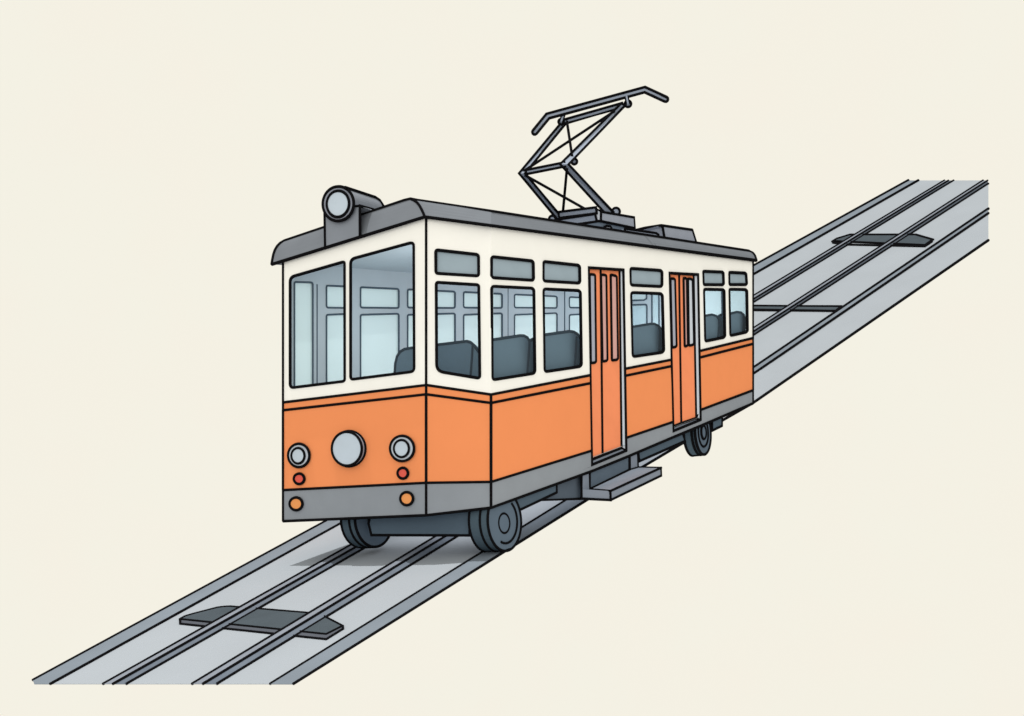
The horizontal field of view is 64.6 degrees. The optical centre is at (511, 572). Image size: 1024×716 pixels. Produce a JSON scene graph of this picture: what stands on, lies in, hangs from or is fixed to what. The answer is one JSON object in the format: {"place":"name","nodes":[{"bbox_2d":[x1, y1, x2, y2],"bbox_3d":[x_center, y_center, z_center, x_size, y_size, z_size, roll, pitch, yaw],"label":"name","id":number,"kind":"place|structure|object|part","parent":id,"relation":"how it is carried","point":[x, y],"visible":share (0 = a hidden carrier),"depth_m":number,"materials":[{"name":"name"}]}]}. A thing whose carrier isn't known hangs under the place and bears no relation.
{"place":"outdoors","nodes":[
{"label":"outdoors","id":0,"kind":"place"},
{"bbox_2d":[0,0,1023,715],"label":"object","id":1,"kind":"structure","parent":0,"point":[849,541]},
{"bbox_2d":[54,180,987,683],"bbox_3d":[3.088,-6.613,19.950,11.110,15.068,29.145,0,0,41],"label":"track bed","id":2,"kind":"object","parent":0,"point":[204,656],"visible":0.51,"depth_m":9.55,"materials":[{"name":"grey concrete"}]},
{"bbox_2d":[179,605,343,639],"bbox_3d":[-2.326,0.449,7.590,2.440,0.220,0.556,0,0,37],"label":"track plate","id":3,"kind":"object","parent":2,"relation":"on","point":[265,620],"visible":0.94,"depth_m":7.55,"materials":[{"name":"metal"}]},
{"bbox_2d":[32,179,919,684],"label":"kerb","id":4,"kind":"structure","parent":2,"relation":"on","point":[60,671],"depth_m":9.86,"materials":[{"name":"grey concrete"}]},
{"bbox_2d":[270,86,757,551],"bbox_3d":[1.109,-3.811,13.192,3.516,7.185,9.813,0,0,34],"label":"tram","id":5,"kind":"object","parent":2,"relation":"on","point":[482,378],"visible":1,"depth_m":10.00,"materials":[{"name":"orange paint"}]},
{"bbox_3d":[-2.655,-2.990,10.326,0.193,1.519,0.289,0,0,0],"label":"far window","id":6,"kind":"part","parent":5,"relation":"part of","materials":[{"name":"blue glass"}]},
{"bbox_3d":[-2.366,-2.960,9.807,1.000,1.448,0.056,0,0,33],"label":"window","id":7,"kind":"part","parent":5,"relation":"part of","materials":[{"name":"blue glass"}]},
{"bbox_3d":[-2.328,-3.682,10.825,0.250,0.409,0.376,0,0,0],"label":"far window","id":8,"kind":"part","parent":5,"relation":"part of","materials":[{"name":"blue glass"}]},
{"bbox_3d":[-2.328,-2.927,10.825,0.250,1.179,0.376,0,0,0],"label":"far window","id":9,"kind":"part","parent":5,"relation":"part of","materials":[{"name":"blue glass"}]},
{"bbox_3d":[-1.874,-3.902,11.516,0.463,0.503,0.701,0,0,0],"label":"far window","id":10,"kind":"part","parent":5,"relation":"part of","materials":[{"name":"blue glass"}]},
{"bbox_3d":[-1.874,-3.170,11.516,0.463,1.244,0.701,0,0,0],"label":"far window","id":11,"kind":"part","parent":5,"relation":"part of","materials":[{"name":"blue glass"}]},
{"bbox_3d":[-1.488,-2.947,9.231,1.022,1.479,0.054,0,0,33],"label":"window","id":12,"kind":"part","parent":5,"relation":"part of","materials":[{"name":"blue glass"}]},
{"bbox_3d":[-1.230,-4.215,12.497,0.665,0.587,1.007,0,0,0],"label":"far window","id":13,"kind":"part","parent":5,"relation":"part of","materials":[{"name":"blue glass"}]},
{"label":"far window","id":14,"kind":"part","parent":5,"relation":"part of","materials":[{"name":"blue glass"}]},
{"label":"transom window","id":15,"kind":"part","parent":5,"relation":"part of","materials":[{"name":"grey glass"}]},
{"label":"window","id":16,"kind":"part","parent":5,"relation":"part of","materials":[{"name":"blue glass"}]},
{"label":"far window","id":17,"kind":"part","parent":5,"relation":"part of","materials":[{"name":"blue glass"}]},
{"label":"far window","id":18,"kind":"part","parent":5,"relation":"part of","materials":[{"name":"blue glass"}]},
{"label":"transom window","id":19,"kind":"part","parent":5,"relation":"part of","materials":[{"name":"grey glass"}]},
{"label":"window","id":20,"kind":"part","parent":5,"relation":"part of","materials":[{"name":"blue glass"}]},
{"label":"far window","id":21,"kind":"part","parent":5,"relation":"part of","materials":[{"name":"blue glass"}]},
{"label":"far window","id":22,"kind":"part","parent":5,"relation":"part of","materials":[{"name":"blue glass"}]},
{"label":"transom window","id":23,"kind":"part","parent":5,"relation":"part of","materials":[{"name":"grey glass"}]},
{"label":"window","id":24,"kind":"part","parent":5,"relation":"part of","materials":[{"name":"blue glass"}]},
{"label":"far window","id":25,"kind":"part","parent":5,"relation":"part of","materials":[{"name":"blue glass"}]},
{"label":"far window","id":26,"kind":"part","parent":5,"relation":"part of","materials":[{"name":"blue glass"}]},
{"bbox_3d":[1.101,-2.765,10.686,0.052,2.633,0.435,0,0,33],"label":"door leaf","id":27,"kind":"part","parent":5,"relation":"part of","materials":[{"name":"orange paint"}]},
{"bbox_3d":[1.353,-2.893,11.070,0.053,2.704,0.682,0,0,33],"label":"door leaf","id":28,"kind":"part","parent":5,"relation":"part of","materials":[{"name":"orange paint"}]},
{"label":"far window","id":29,"kind":"part","parent":5,"relation":"part of","materials":[{"name":"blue glass"}]},
{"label":"far window","id":30,"kind":"part","parent":5,"relation":"part of","materials":[{"name":"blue glass"}]},
{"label":"transom window","id":31,"kind":"part","parent":5,"relation":"part of","materials":[{"name":"grey glass"}]},
{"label":"window","id":32,"kind":"part","parent":5,"relation":"part of","materials":[{"name":"blue glass"}]},
{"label":"far window","id":33,"kind":"part","parent":5,"relation":"part of","materials":[{"name":"blue glass"}]},
{"bbox_3d":[2.618,-3.586,12.993,0.056,2.576,0.549,0,0,33],"label":"door leaf","id":34,"kind":"part","parent":5,"relation":"part of","materials":[{"name":"orange paint"}]},
{"bbox_3d":[2.915,-3.731,13.444,0.057,2.667,0.824,0,0,33],"label":"door leaf","id":35,"kind":"part","parent":5,"relation":"part of","materials":[{"name":"orange paint"}]},
{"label":"transom window","id":36,"kind":"part","parent":5,"relation":"part of","materials":[{"name":"grey glass"}]},
{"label":"far window","id":37,"kind":"part","parent":5,"relation":"part of","materials":[{"name":"blue glass"}]},
{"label":"window","id":38,"kind":"part","parent":5,"relation":"part of","materials":[{"name":"blue glass"}]},
{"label":"transom window","id":39,"kind":"part","parent":5,"relation":"part of","materials":[{"name":"grey glass"}]},
{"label":"far window","id":40,"kind":"part","parent":5,"relation":"part of","materials":[{"name":"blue glass"}]},
{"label":"window","id":41,"kind":"part","parent":5,"relation":"part of","materials":[{"name":"blue glass"}]},
{"bbox_2d":[102,179,954,684],"bbox_3d":[3.092,-6.366,19.593,7.851,14.495,28.428,0,0,40],"label":"rail","id":42,"kind":"object","parent":2,"relation":"on","point":[216,625],"visible":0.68,"depth_m":8.72,"materials":[{"name":"metal"}]},
{"bbox_2d":[191,179,988,684],"bbox_3d":[4.270,-6.073,18.379,6.532,13.811,27.482,0,0,41],"label":"rail","id":43,"kind":"object","parent":2,"relation":"on","point":[287,633],"visible":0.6,"depth_m":8.55,"materials":[{"name":"metal"}]},
{"bbox_2d":[269,207,989,684],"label":"kerb","id":44,"kind":"structure","parent":2,"relation":"on","point":[375,625],"depth_m":8.41,"materials":[{"name":"grey concrete"}]},
{"bbox_2d":[754,305,842,311],"bbox_3d":[7.981,-8.067,24.696,0.322,1.393,4.350,0,0,-38],"label":"track plate","id":45,"kind":"object","parent":2,"relation":"on","point":[816,308],"visible":0.63,"depth_m":23.85,"materials":[{"name":"metal"}]},
{"bbox_2d":[831,233,933,246],"bbox_3d":[11.839,-10.591,25.969,0.726,1.678,3.574,0,0,-30],"label":"track plate","id":46,"kind":"object","parent":2,"relation":"on","point":[909,240],"visible":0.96,"depth_m":25.86,"materials":[{"name":"metal"}]},
{"bbox_2d":[296,215,989,683],"bbox_3d":[4.814,-5.069,16.627,4.785,11.730,24.816,0,0,41],"label":"track shoulder","id":47,"kind":"object","parent":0,"point":[820,343],"visible":0.73,"depth_m":22.23}
]}

